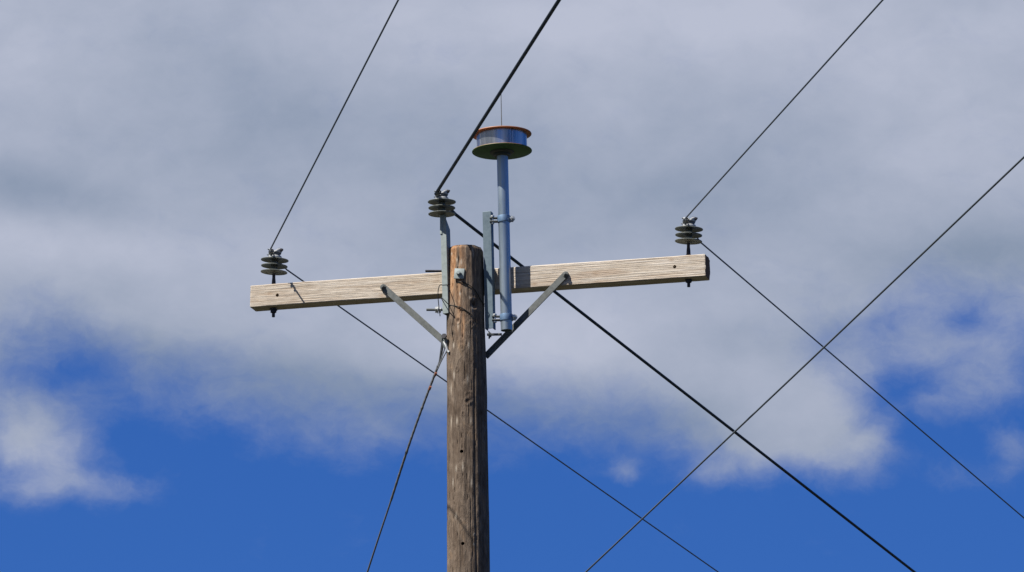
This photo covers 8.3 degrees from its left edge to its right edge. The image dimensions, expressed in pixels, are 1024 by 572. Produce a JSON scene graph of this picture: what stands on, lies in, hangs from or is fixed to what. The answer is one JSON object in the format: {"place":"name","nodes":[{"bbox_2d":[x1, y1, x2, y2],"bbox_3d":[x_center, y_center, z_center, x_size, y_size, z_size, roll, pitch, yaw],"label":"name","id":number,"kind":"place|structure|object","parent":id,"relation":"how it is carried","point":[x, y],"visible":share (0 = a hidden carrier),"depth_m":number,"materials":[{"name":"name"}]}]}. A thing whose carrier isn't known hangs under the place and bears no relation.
{"place":"outdoors","nodes":[
{"label":"outdoors","id":0,"kind":"place"},
{"bbox_2d":[0,0,1023,571],"label":"sky","id":1,"kind":"structure","parent":0,"point":[153,153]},
{"bbox_2d":[585,156,1023,571],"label":"overhead wire","id":2,"kind":"object","parent":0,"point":[840,331],"visible":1,"depth_m":31.54,"materials":[{"name":"black metal"}]},
{"label":"ground","id":3,"kind":"structure","parent":0,"visible":0},
{"bbox_2d":[446,244,489,571],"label":"utility pole","id":4,"kind":"object","parent":3,"relation":"on","point":[468,540],"visible":1,"depth_m":36.99,"materials":[{"name":"wood"}]},
{"bbox_2d":[367,334,449,571],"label":"guy wire","id":5,"kind":"object","parent":4,"relation":"attached to","point":[443,344],"visible":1,"depth_m":37.22,"materials":[{"name":"metal"}]},
{"bbox_2d":[425,214,450,314],"bbox_3d":[-0.388,-0.111,37.265,0.144,0.541,0.070,0,-15,0],"label":"insulator bracket","id":6,"kind":"object","parent":4,"relation":"attached to","point":[445,242],"visible":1,"depth_m":37.24,"materials":[{"name":"metal"}]},
{"bbox_2d":[428,189,455,234],"bbox_3d":[-0.380,-0.404,37.281,0.150,0.245,0.234,-3,-15,10],"label":"insulator","id":7,"kind":"object","parent":6,"relation":"attached to","point":[441,203],"visible":1,"depth_m":37.31,"materials":[{"name":"ceramic"}]},
{"bbox_2d":[434,0,915,571],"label":"power wire","id":8,"kind":"object","parent":7,"relation":"attached to","point":[510,76],"visible":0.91,"depth_m":39.93,"materials":[{"name":"black metal"}]},
{"bbox_2d":[437,282,484,314],"bbox_3d":[-0.267,0.092,37.236,0.254,0.194,0.230,0,-15,0],"label":"tie wire","id":9,"kind":"object","parent":4,"relation":"attached to","point":[454,305],"visible":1,"depth_m":37.15,"materials":[{"name":"grey metal"}]},
{"bbox_2d":[250,254,709,358],"bbox_3d":[-0.184,0.160,37.337,2.524,0.498,0.130,-4,-16,16],"label":"crossarm","id":10,"kind":"object","parent":4,"relation":"attached to","point":[549,280],"visible":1,"depth_m":37.30,"materials":[{"name":"wood"}]},
{"bbox_2d":[261,248,288,316],"bbox_3d":[-1.284,-0.030,37.683,0.152,0.383,0.234,-3,-15,10],"label":"insulator","id":11,"kind":"object","parent":10,"relation":"attached to","point":[274,259],"visible":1,"depth_m":37.73,"materials":[{"name":"ceramic"}]},
{"bbox_2d":[268,0,718,571],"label":"power wire","id":12,"kind":"object","parent":11,"relation":"attached to","point":[394,344],"visible":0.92,"depth_m":39.00,"materials":[{"name":"black metal"}]},
{"bbox_2d":[675,217,702,286],"bbox_3d":[0.928,-0.191,37.070,0.151,0.382,0.234,-3,-15,10],"label":"insulator","id":13,"kind":"object","parent":10,"relation":"attached to","point":[687,229],"visible":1,"depth_m":37.12,"materials":[{"name":"ceramic"}]},
{"bbox_2d":[683,0,1023,517],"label":"power wire","id":14,"kind":"object","parent":13,"relation":"attached to","point":[805,85],"visible":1,"depth_m":37.88,"materials":[{"name":"black metal"}]},
{"bbox_2d":[483,211,516,338],"bbox_3d":[-0.063,-0.061,37.238,0.187,0.697,0.074,-3,-15,11],"label":"antenna mount","id":15,"kind":"object","parent":4,"relation":"attached to","point":[491,316],"visible":1,"depth_m":37.24,"materials":[{"name":"grey metal"}]},
{"bbox_2d":[472,100,531,331],"bbox_3d":[-0.054,-0.396,37.322,0.322,1.309,0.320,0,-15,0],"label":"antenna","id":16,"kind":"object","parent":15,"relation":"attached to","point":[502,145],"visible":0.96,"depth_m":37.30,"materials":[{"name":"metal"}]}
]}

